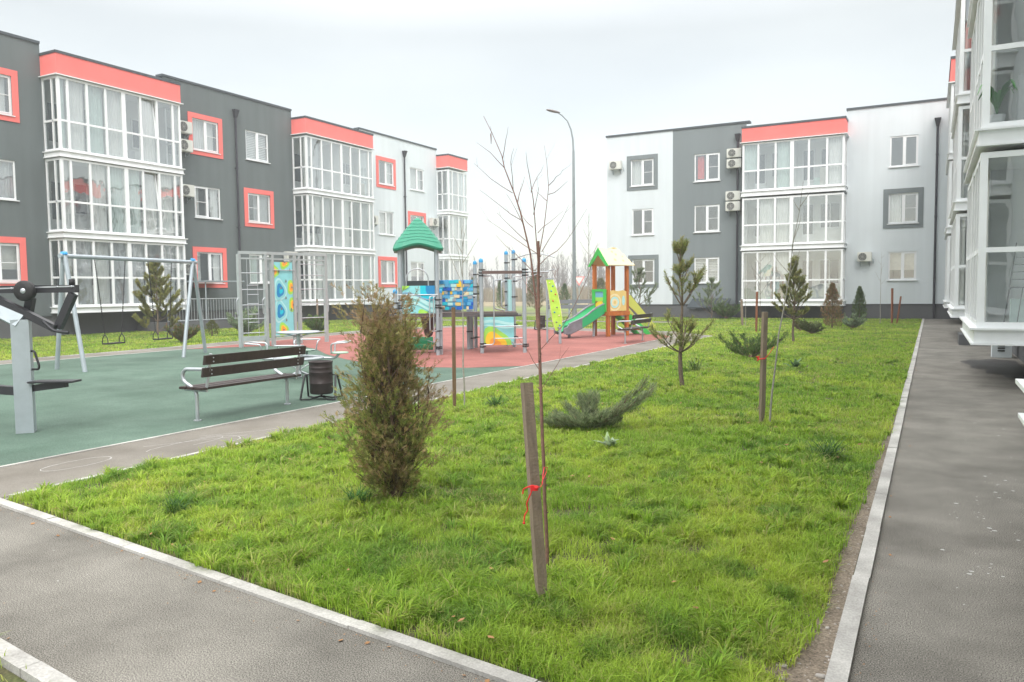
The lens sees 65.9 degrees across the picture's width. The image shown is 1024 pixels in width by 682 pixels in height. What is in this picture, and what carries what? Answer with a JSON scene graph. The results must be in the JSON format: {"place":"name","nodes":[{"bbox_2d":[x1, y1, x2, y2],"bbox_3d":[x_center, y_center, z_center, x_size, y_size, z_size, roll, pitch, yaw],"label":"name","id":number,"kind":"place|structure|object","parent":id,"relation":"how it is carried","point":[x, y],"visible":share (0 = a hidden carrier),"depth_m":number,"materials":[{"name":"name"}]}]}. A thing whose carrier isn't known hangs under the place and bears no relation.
{"place":"outdoors","nodes":[
{"label":"outdoors","id":0,"kind":"place"},
{"bbox_2d":[0,666,25,681],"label":"grass","id":1,"kind":"structure","parent":0,"point":[7,675],"depth_m":3.42,"materials":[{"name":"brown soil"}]},
{"bbox_2d":[0,498,540,681],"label":"kerb front of lawn","id":2,"kind":"structure","parent":0,"point":[459,660],"depth_m":4.12,"materials":[{"name":"concrete"}]},
{"bbox_2d":[0,346,602,465],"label":"green play surface","id":3,"kind":"object","parent":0,"point":[110,400],"visible":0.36,"depth_m":12.40,"materials":[{"name":"rubber"}]},
{"bbox_2d":[0,279,81,433],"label":"exercise machine","id":4,"kind":"object","parent":3,"relation":"on","point":[19,319],"visible":1,"depth_m":9.42,"materials":[{"name":"grey paint"}]},
{"bbox_2d":[55,251,206,371],"bbox_3d":[-9.257,-0.789,19.494,1.208,2.614,5.300,0,4,10],"label":"swing set","id":5,"kind":"object","parent":3,"relation":"on","point":[64,256],"visible":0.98,"depth_m":18.67,"materials":[{"name":"grey paint"}]},
{"bbox_2d":[179,345,305,420],"bbox_3d":[-3.687,0.543,10.922,0.580,0.884,1.820,1,4,28],"label":"park bench","id":6,"kind":"object","parent":3,"relation":"on","point":[279,361],"visible":1,"depth_m":10.65,"materials":[{"name":"brown wood"}]},
{"bbox_2d":[244,330,350,377],"bbox_3d":[-4.147,0.259,15.377,1.701,0.900,1.701,3,5,42],"label":"picnic table","id":7,"kind":"object","parent":3,"relation":"on","point":[306,356],"visible":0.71,"depth_m":15.33,"materials":[{"name":"metal"}]},
{"bbox_2d":[299,360,342,399],"bbox_3d":[-2.941,0.601,12.175,0.570,0.588,0.430,0,4,3],"label":"litter bin","id":8,"kind":"object","parent":3,"relation":"on","point":[320,374],"visible":0.99,"depth_m":12.04,"materials":[{"name":"brown metal"}]},
{"bbox_2d":[0,329,669,467],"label":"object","id":9,"kind":"object","parent":3,"relation":"on","point":[49,457],"visible":0.48,"depth_m":9.77,"materials":[{"name":"concrete"}]},
{"bbox_2d":[0,326,707,497],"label":"light path","id":10,"kind":"structure","parent":0,"point":[16,478],"depth_m":9.24,"materials":[{"name":"concrete"}]},
{"bbox_2d":[2,325,708,360],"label":"kerb path","id":11,"kind":"structure","parent":0,"point":[269,338],"depth_m":25.51,"materials":[{"name":"concrete"}]},
{"bbox_2d":[9,336,709,497],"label":"kerb left of lawn","id":12,"kind":"structure","parent":0,"point":[192,454],"depth_m":8.16,"materials":[{"name":"concrete"}]},
{"bbox_2d":[192,327,668,367],"bbox_3d":[-1.750,-0.042,26.533,12.390,0.001,16.950,1,4,28],"label":"red play surface","id":13,"kind":"object","parent":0,"point":[580,342],"visible":0.44,"depth_m":22.92,"materials":[{"name":"rubber"}]},
{"bbox_2d":[236,251,328,347],"bbox_3d":[-7.160,-1.337,24.960,0.250,2.909,3.357,2,5,40],"label":"jungle gym","id":14,"kind":"object","parent":13,"relation":"on","point":[285,306],"visible":0.96,"depth_m":24.78,"materials":[{"name":"metal"}]},
{"bbox_2d":[393,218,554,354],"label":"play complex","id":15,"kind":"structure","parent":13,"relation":"on","point":[437,296],"depth_m":20.77,"materials":[{"name":"grey paint"}]},
{"bbox_2d":[546,278,562,342],"bbox_3d":[1.284,-0.925,24.201,0.516,1.998,0.169,1,4,24],"label":"climbing board","id":16,"kind":"object","parent":13,"relation":"on","point":[554,302],"visible":0.98,"depth_m":24.17,"materials":[{"name":"yellow plastic"}]},
{"bbox_2d":[554,247,654,337],"bbox_3d":[3.285,-1.731,27.708,4.110,3.115,1.120,-3,4,-33],"label":"playhouse with slide","id":17,"kind":"object","parent":13,"relation":"on","point":[614,304],"visible":0.92,"depth_m":27.53,"materials":[{"name":"green plastic"}]},
{"bbox_2d":[616,313,652,343],"bbox_3d":[3.790,-0.413,24.434,0.580,0.884,1.820,1,4,28],"label":"park bench","id":18,"kind":"object","parent":13,"relation":"on","point":[636,321],"visible":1,"depth_m":24.02,"materials":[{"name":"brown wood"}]},
{"bbox_2d":[0,316,921,681],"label":"lawn grass","id":19,"kind":"structure","parent":0,"point":[320,540],"depth_m":5.80,"materials":[{"name":"green plant"}]},
{"bbox_2d":[131,262,183,334],"bbox_3d":[-14.285,-1.790,31.932,2.045,3.114,1.952,-2,4,-26],"label":"young pine","id":20,"kind":"object","parent":19,"relation":"on","point":[161,294],"visible":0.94,"depth_m":31.67,"materials":[{"name":"green plant"}]},
{"bbox_2d":[156,494,199,513],"bbox_3d":[-2.483,1.208,5.902,0.322,0.145,0.331,1,4,28],"label":"grass tuft","id":21,"kind":"object","parent":19,"relation":"on","point":[175,503],"visible":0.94,"depth_m":5.91,"materials":[{"name":"green plant"}]},
{"bbox_2d":[163,321,199,341],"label":"shrub","id":22,"kind":"object","parent":19,"relation":"on","point":[178,332],"visible":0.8,"depth_m":26.48,"materials":[{"name":"green plant"}]},
{"bbox_2d":[137,280,243,331],"bbox_3d":[-14.880,-1.674,36.818,2.100,2.260,4.400,1,4,28],"label":"basement entrance","id":23,"kind":"object","parent":19,"relation":"on","point":[220,323],"visible":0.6,"depth_m":36.23,"materials":[{"name":"metal"}]},
{"bbox_2d":[204,319,219,335],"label":"shrub","id":24,"kind":"object","parent":19,"relation":"on","point":[211,322],"visible":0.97,"depth_m":30.30,"materials":[{"name":"green plant"}]},
{"bbox_2d":[226,305,263,334],"bbox_3d":[-10.420,-0.832,31.200,1.587,1.156,1.473,-1,4,0],"label":"shrub","id":25,"kind":"object","parent":19,"relation":"on","point":[252,326],"visible":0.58,"depth_m":31.08,"materials":[{"name":"green plant"}]},
{"bbox_2d":[303,313,330,330],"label":"shrub","id":26,"kind":"object","parent":19,"relation":"on","point":[316,324],"visible":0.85,"depth_m":31.55,"materials":[{"name":"green plant"}]},
{"bbox_2d":[334,483,379,505],"bbox_3d":[-1.157,1.168,6.080,0.392,0.175,0.413,1,4,28],"label":"grass tuft","id":27,"kind":"object","parent":19,"relation":"on","point":[350,496],"visible":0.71,"depth_m":6.06,"materials":[{"name":"green plant"}]},
{"bbox_2d":[318,280,454,497],"bbox_3d":[-0.972,0.400,6.085,1.057,1.746,0.974,-1,4,0],"label":"thuja bush","id":28,"kind":"object","parent":19,"relation":"on","point":[393,448],"visible":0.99,"depth_m":6.01,"materials":[{"name":"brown plant"}]},
{"bbox_2d":[451,307,455,405],"bbox_3d":[-0.793,0.282,10.806,0.050,1.490,0.051,-3,4,-29],"label":"wooden stake","id":29,"kind":"object","parent":19,"relation":"on","point":[453,355],"visible":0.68,"depth_m":10.79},
{"bbox_2d":[441,225,484,403],"bbox_3d":[-0.661,-0.363,10.945,0.394,2.638,0.607,-3,4,-32],"label":"bare sapling","id":30,"kind":"object","parent":19,"relation":"on","point":[462,305],"visible":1,"depth_m":10.94,"materials":[{"name":"brown plant"}]},
{"bbox_2d":[3,360,977,681],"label":"fallen leaves","id":31,"kind":"object","parent":19,"relation":"on","point":[453,616],"visible":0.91,"depth_m":4.53,"materials":[{"name":"brown plant"}]},
{"bbox_2d":[520,382,546,597],"bbox_3d":[0.118,0.831,4.171,0.062,1.215,0.232,-2,4,-21],"label":"wooden stake","id":32,"kind":"object","parent":19,"relation":"on","point":[535,503],"visible":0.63,"depth_m":4.15,"materials":[{"name":"brown wood"}]},
{"bbox_2d":[522,467,547,523],"bbox_3d":[0.172,0.824,4.337,0.094,0.211,0.596,0,4,16],"label":"red twine","id":33,"kind":"object","parent":32,"relation":"attached to","point":[533,487],"visible":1,"depth_m":4.07,"materials":[{"name":"red fabric"}]},
{"bbox_2d":[475,117,599,566],"bbox_3d":[0.117,0.001,4.638,0.575,2.743,0.786,-2,4,-22],"label":"bare tree","id":34,"kind":"object","parent":19,"relation":"on","point":[537,298],"visible":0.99,"depth_m":4.61,"materials":[{"name":"brown plant"}]},
{"bbox_2d":[548,299,591,317],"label":"board fence","id":35,"kind":"object","parent":19,"relation":"on","point":[568,306],"visible":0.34,"depth_m":45.78,"materials":[{"name":"grey paint"}]},
{"bbox_2d":[580,212,599,304],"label":"bare sapling","id":36,"kind":"object","parent":19,"relation":"on","point":[588,254],"visible":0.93,"depth_m":46.59,"materials":[{"name":"brown plant"}]},
{"bbox_2d":[535,374,658,430],"bbox_3d":[0.996,0.716,9.200,1.499,0.704,0.679,-1,4,0],"label":"juniper shrub","id":37,"kind":"object","parent":19,"relation":"on","point":[589,416],"visible":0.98,"depth_m":9.18,"materials":[{"name":"green plant"}]},
{"bbox_2d":[592,432,618,445],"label":"weed plant","id":38,"kind":"object","parent":19,"relation":"on","point":[611,442],"visible":0.98,"depth_m":8.10,"materials":[{"name":"green plant"}]},
{"bbox_2d":[629,267,658,318],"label":"young pine","id":39,"kind":"object","parent":19,"relation":"on","point":[639,274],"visible":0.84,"depth_m":42.55,"materials":[{"name":"green plant"}]},
{"bbox_2d":[648,235,715,386],"bbox_3d":[2.774,-0.482,13.106,1.238,2.532,1.000,-4,5,-45],"label":"young pine","id":40,"kind":"object","parent":19,"relation":"on","point":[680,248],"visible":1,"depth_m":12.91,"materials":[{"name":"green plant"}]},
{"bbox_2d":[683,356,710,369],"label":"weed plant","id":41,"kind":"object","parent":19,"relation":"on","point":[696,366],"visible":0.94,"depth_m":15.62,"materials":[{"name":"green plant"}]},
{"bbox_2d":[687,298,730,317],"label":"basement hatch","id":42,"kind":"object","parent":19,"relation":"on","point":[699,313],"visible":0.55,"depth_m":43.26,"materials":[{"name":"metal"}]},
{"bbox_2d":[692,277,727,318],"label":"young pine","id":43,"kind":"object","parent":19,"relation":"on","point":[710,291],"visible":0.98,"depth_m":42.06,"materials":[{"name":"green plant"}]},
{"bbox_2d":[712,301,740,317],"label":"shrub","id":44,"kind":"object","parent":19,"relation":"on","point":[721,310],"visible":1,"depth_m":41.66,"materials":[{"name":"green plant"}]},
{"bbox_2d":[715,330,789,356],"bbox_3d":[5.545,0.057,18.401,1.422,0.663,1.137,-3,4,-29],"label":"juniper shrub","id":45,"kind":"object","parent":19,"relation":"on","point":[753,350],"visible":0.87,"depth_m":18.35,"materials":[{"name":"green plant"}]},
{"bbox_2d":[759,312,767,421],"bbox_3d":[3.001,0.361,9.434,0.065,1.418,0.071,-3,4,-29],"label":"wooden stake","id":46,"kind":"object","parent":19,"relation":"on","point":[763,354],"visible":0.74,"depth_m":9.41,"materials":[{"name":"brown wood"}]},
{"bbox_2d":[769,186,808,421],"bbox_3d":[3.324,-0.443,9.451,0.443,2.901,0.274,1,4,28],"label":"bare sapling","id":47,"kind":"object","parent":19,"relation":"on","point":[770,411],"visible":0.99,"depth_m":9.49,"materials":[{"name":"brown plant"}]},
{"bbox_2d":[771,255,811,341],"bbox_3d":[8.309,-1.241,23.316,1.052,2.613,1.053,-1,4,-10],"label":"young pine","id":48,"kind":"object","parent":19,"relation":"on","point":[796,278],"visible":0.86,"depth_m":23.16,"materials":[{"name":"green plant"}]},
{"bbox_2d":[795,318,826,333],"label":"juniper shrub","id":49,"kind":"object","parent":19,"relation":"on","point":[805,325],"visible":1,"depth_m":27.37,"materials":[{"name":"green plant"}]},
{"bbox_2d":[798,434,858,458],"bbox_3d":[3.035,0.991,7.527,0.580,0.252,0.607,-2,4,-20],"label":"grass tuft","id":50,"kind":"object","parent":19,"relation":"on","point":[827,448],"visible":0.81,"depth_m":7.54,"materials":[{"name":"green plant"}]},
{"bbox_2d":[819,282,844,327],"bbox_3d":[12.687,-1.416,31.290,0.983,1.831,0.999,1,4,28],"label":"thuja bush","id":51,"kind":"object","parent":19,"relation":"on","point":[832,291],"visible":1,"depth_m":31.17,"materials":[{"name":"brown plant"}]},
{"bbox_2d":[841,312,866,327],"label":"juniper shrub","id":52,"kind":"object","parent":19,"relation":"on","point":[855,322],"visible":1,"depth_m":30.79,"materials":[{"name":"green plant"}]},
{"bbox_2d":[850,286,867,318],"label":"thuja bush","id":53,"kind":"object","parent":19,"relation":"on","point":[859,300],"visible":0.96,"depth_m":36.87,"materials":[{"name":"green plant"}]},
{"bbox_2d":[342,306,605,319],"bbox_3d":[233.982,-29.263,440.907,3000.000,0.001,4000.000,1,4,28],"label":"ground","id":54,"kind":"structure","parent":0,"point":[533,313],"depth_m":62.05,"materials":[{"name":"green plant"}]},
{"bbox_2d":[0,638,76,681],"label":"curb","id":55,"kind":"structure","parent":54,"relation":"on","point":[16,660],"depth_m":3.45,"materials":[{"name":"concrete"}]},
{"bbox_2d":[0,30,469,338],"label":"apartment building","id":56,"kind":"structure","parent":54,"relation":"on","point":[91,163],"depth_m":37.79,"materials":[{"name":"paint"}]},
{"bbox_2d":[0,67,19,122],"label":"window","id":57,"kind":"structure","parent":56,"relation":"in","point":[6,105],"depth_m":30.48,"materials":[{"name":"red paint"}]},
{"bbox_2d":[0,159,19,201],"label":"window","id":58,"kind":"structure","parent":56,"relation":"in","point":[7,167],"depth_m":30.62,"materials":[{"name":"white plastic"}]},
{"bbox_2d":[0,236,27,285],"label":"window","id":59,"kind":"structure","parent":56,"relation":"in","point":[10,262],"depth_m":30.85,"materials":[{"name":"white plastic"}]},
{"bbox_2d":[176,138,192,157],"bbox_3d":[-15.472,-9.088,37.290,0.415,0.810,0.894,1,4,28],"label":"air conditioner","id":60,"kind":"object","parent":56,"relation":"attached to","point":[186,146],"visible":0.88,"depth_m":37.20,"materials":[{"name":"grey"}]},
{"bbox_2d":[177,120,191,138],"bbox_3d":[-15.482,-9.937,37.235,0.415,0.810,0.894,1,4,28],"label":"air conditioner","id":61,"kind":"object","parent":56,"relation":"attached to","point":[186,127],"visible":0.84,"depth_m":37.19,"materials":[{"name":"grey metal"}]},
{"bbox_2d":[177,184,194,202],"bbox_3d":[-15.448,-6.993,37.424,0.415,0.810,0.894,1,4,28],"label":"air conditioner","id":62,"kind":"object","parent":56,"relation":"attached to","point":[188,191],"visible":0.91,"depth_m":37.33,"materials":[{"name":"grey"}]},
{"bbox_2d":[187,111,222,158],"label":"window","id":63,"kind":"structure","parent":56,"relation":"in","point":[205,136],"depth_m":38.73,"materials":[{"name":"white plastic"}]},
{"bbox_2d":[194,186,221,219],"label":"window","id":64,"kind":"structure","parent":56,"relation":"in","point":[207,200],"depth_m":39.46,"materials":[{"name":"white plastic"}]},
{"bbox_2d":[192,246,227,287],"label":"window","id":65,"kind":"structure","parent":56,"relation":"in","point":[209,265],"depth_m":39.64,"materials":[{"name":"red plastic"}]},
{"bbox_2d":[245,130,270,163],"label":"window","id":66,"kind":"structure","parent":56,"relation":"in","point":[256,143],"depth_m":41.81,"materials":[{"name":"white plastic"}]},
{"bbox_2d":[244,187,274,228],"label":"window","id":67,"kind":"structure","parent":56,"relation":"in","point":[258,207],"depth_m":42.13,"materials":[{"name":"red plastic"}]},
{"bbox_2d":[249,254,269,283],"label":"window","id":68,"kind":"structure","parent":56,"relation":"in","point":[255,265],"depth_m":41.97,"materials":[{"name":"white plastic"}]},
{"bbox_2d":[376,155,395,189],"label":"window","id":69,"kind":"structure","parent":56,"relation":"in","point":[385,171],"depth_m":51.94,"materials":[{"name":"red plastic"}]},
{"bbox_2d":[379,211,393,235],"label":"window","id":70,"kind":"structure","parent":56,"relation":"in","point":[386,227],"depth_m":51.74,"materials":[{"name":"white plastic"}]},
{"bbox_2d":[378,256,397,286],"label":"window","id":71,"kind":"structure","parent":56,"relation":"in","point":[386,276],"depth_m":52.35,"materials":[{"name":"red plastic"}]},
{"bbox_2d":[410,167,423,191],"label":"window","id":72,"kind":"structure","parent":56,"relation":"in","point":[416,175],"depth_m":54.69,"materials":[{"name":"white plastic"}]},
{"bbox_2d":[408,211,425,225],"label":"window","id":73,"kind":"structure","parent":56,"relation":"in","point":[411,215],"depth_m":54.60,"materials":[{"name":"red plastic"}]},
{"bbox_2d":[411,262,423,280],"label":"window","id":74,"kind":"structure","parent":56,"relation":"in","point":[416,275],"depth_m":55.28,"materials":[{"name":"white plastic"}]},
{"bbox_2d":[0,327,529,364],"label":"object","id":75,"kind":"object","parent":54,"relation":"on","point":[178,349],"visible":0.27,"depth_m":22.64,"materials":[{"name":"concrete"}]},
{"bbox_2d":[546,109,576,315],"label":"street lamp","id":76,"kind":"object","parent":54,"relation":"on","point":[574,297],"visible":0.97,"depth_m":49.65,"materials":[{"name":"metal"}]},
{"bbox_2d":[606,97,959,318],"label":"apartment building","id":77,"kind":"structure","parent":54,"relation":"on","point":[873,179],"depth_m":41.45,"materials":[{"name":"paint"}]},
{"bbox_2d":[609,160,623,174],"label":"air conditioner","id":78,"kind":"object","parent":77,"relation":"attached to","point":[615,165],"visible":1,"depth_m":45.81,"materials":[{"name":"grey"}]},
{"bbox_2d":[627,154,657,190],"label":"window","id":79,"kind":"structure","parent":77,"relation":"in","point":[642,174],"depth_m":45.77,"materials":[{"name":"white plastic"}]},
{"bbox_2d":[631,208,653,235],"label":"window","id":80,"kind":"structure","parent":77,"relation":"in","point":[642,219],"depth_m":47.40,"materials":[{"name":"white plastic"}]},
{"bbox_2d":[628,255,658,287],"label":"window","id":81,"kind":"structure","parent":77,"relation":"in","point":[650,263],"depth_m":46.02,"materials":[{"name":"white plastic"}]},
{"bbox_2d":[693,257,718,283],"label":"window","id":82,"kind":"structure","parent":77,"relation":"in","point":[711,263],"depth_m":44.17,"materials":[{"name":"white plastic"}]},
{"bbox_2d":[693,152,720,182],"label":"window","id":83,"kind":"structure","parent":77,"relation":"in","point":[707,166],"depth_m":44.13,"materials":[{"name":"white plastic"}]},
{"bbox_2d":[695,204,720,232],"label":"window","id":84,"kind":"structure","parent":77,"relation":"in","point":[707,217],"depth_m":46.20,"materials":[{"name":"white plastic"}]},
{"bbox_2d":[725,191,740,201],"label":"air conditioner","id":85,"kind":"object","parent":77,"relation":"attached to","point":[732,196],"visible":0.98,"depth_m":42.80,"materials":[{"name":"grey"}]},
{"bbox_2d":[725,201,741,215],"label":"air conditioner","id":86,"kind":"object","parent":77,"relation":"attached to","point":[733,206],"visible":0.99,"depth_m":42.83,"materials":[{"name":"grey metal"}]},
{"bbox_2d":[727,158,741,173],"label":"air conditioner","id":87,"kind":"object","parent":77,"relation":"attached to","point":[734,163],"visible":0.96,"depth_m":42.66,"materials":[{"name":"grey"}]},
{"bbox_2d":[727,148,741,158],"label":"air conditioner","id":88,"kind":"object","parent":77,"relation":"attached to","point":[734,153],"visible":0.95,"depth_m":42.61,"materials":[{"name":"grey metal"}]},
{"bbox_2d":[857,252,873,266],"bbox_3d":[17.935,-4.144,40.093,0.734,0.730,0.420,1,4,28],"label":"air conditioner","id":89,"kind":"object","parent":77,"relation":"attached to","point":[864,256],"visible":1,"depth_m":39.95,"materials":[{"name":"grey"}]},
{"bbox_2d":[887,251,916,280],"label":"window","id":90,"kind":"structure","parent":77,"relation":"in","point":[901,265],"depth_m":39.76,"materials":[{"name":"white plastic"}]},
{"bbox_2d":[888,134,918,167],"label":"window","id":91,"kind":"structure","parent":77,"relation":"in","point":[903,149],"depth_m":41.29,"materials":[{"name":"white plastic"}]},
{"bbox_2d":[883,187,923,228],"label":"window","id":92,"kind":"structure","parent":77,"relation":"in","point":[905,210],"depth_m":39.62,"materials":[{"name":"white plastic"}]},
{"bbox_2d":[942,0,1023,424],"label":"apartment building","id":93,"kind":"structure","parent":54,"relation":"on","point":[984,227],"depth_m":14.32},
{"bbox_2d":[977,79,1017,122],"bbox_3d":[7.654,-3.714,12.487,0.556,0.741,0.567,1,4,28],"label":"houseplant","id":94,"kind":"object","parent":93,"relation":"on","point":[996,98],"visible":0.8,"depth_m":12.40,"materials":[{"name":"green plant"}]},
{"bbox_2d":[1003,243,1023,321],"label":"drying rack","id":95,"kind":"object","parent":93,"relation":"on","point":[1013,264],"visible":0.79,"depth_m":12.81,"materials":[{"name":"white metal"}]},
{"bbox_2d":[0,0,955,288],"label":"sky","id":96,"kind":"structure","parent":0,"point":[429,73],"materials":[{"name":"white"}]},
{"bbox_2d":[0,319,1023,681],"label":"asphalt pavement","id":97,"kind":"structure","parent":0,"point":[78,607],"depth_m":4.27,"materials":[{"name":"grey asphalt"}]},
{"bbox_2d":[960,359,1023,378],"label":"damp asphalt","id":98,"kind":"structure","parent":97,"relation":"on","point":[1010,368],"depth_m":15.92,"materials":[{"name":"grey asphalt"}]},
{"bbox_2d":[463,308,583,310],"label":"green strip","id":99,"kind":"object","parent":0,"point":[527,309],"depth_m":67.02,"materials":[{"name":"green plant"}]},
{"bbox_2d":[526,270,545,308],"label":"thuja bush","id":100,"kind":"object","parent":99,"relation":"on","point":[530,287],"visible":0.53,"depth_m":67.71,"materials":[{"name":"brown plant"}]},
{"bbox_2d":[558,283,570,304],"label":"thuja bush","id":101,"kind":"object","parent":99,"relation":"on","point":[564,289],"visible":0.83,"depth_m":70.60,"materials":[{"name":"green plant"}]},
{"bbox_2d":[478,291,589,305],"bbox_3d":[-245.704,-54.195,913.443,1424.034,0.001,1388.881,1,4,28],"label":"dry field","id":102,"kind":"structure","parent":0,"point":[490,303],"depth_m":94.16,"materials":[{"name":"plant"}]},
{"bbox_2d":[477,284,591,301],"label":"dry reeds","id":103,"kind":"object","parent":102,"relation":"on","point":[488,295],"visible":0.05,"depth_m":115.37,"materials":[{"name":"beige plant"}]},
{"bbox_2d":[466,247,605,289],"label":"distant wood","id":104,"kind":"object","parent":102,"relation":"on","point":[563,276],"visible":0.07,"depth_m":173.23,"materials":[{"name":"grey plant"}]},
{"bbox_2d":[733,407,897,681],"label":"bare soil strip","id":105,"kind":"object","parent":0,"point":[813,658],"visible":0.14,"depth_m":4.02,"materials":[{"name":"brown soil"}]},
{"bbox_2d":[776,459,882,681],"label":"pebbles","id":106,"kind":"object","parent":105,"relation":"on","point":[821,676],"visible":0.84,"depth_m":3.51,"materials":[{"name":"stone"}]},
{"bbox_2d":[824,319,923,681],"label":"curb","id":107,"kind":"structure","parent":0,"point":[840,663],"depth_m":4.58,"materials":[{"name":"concrete"}]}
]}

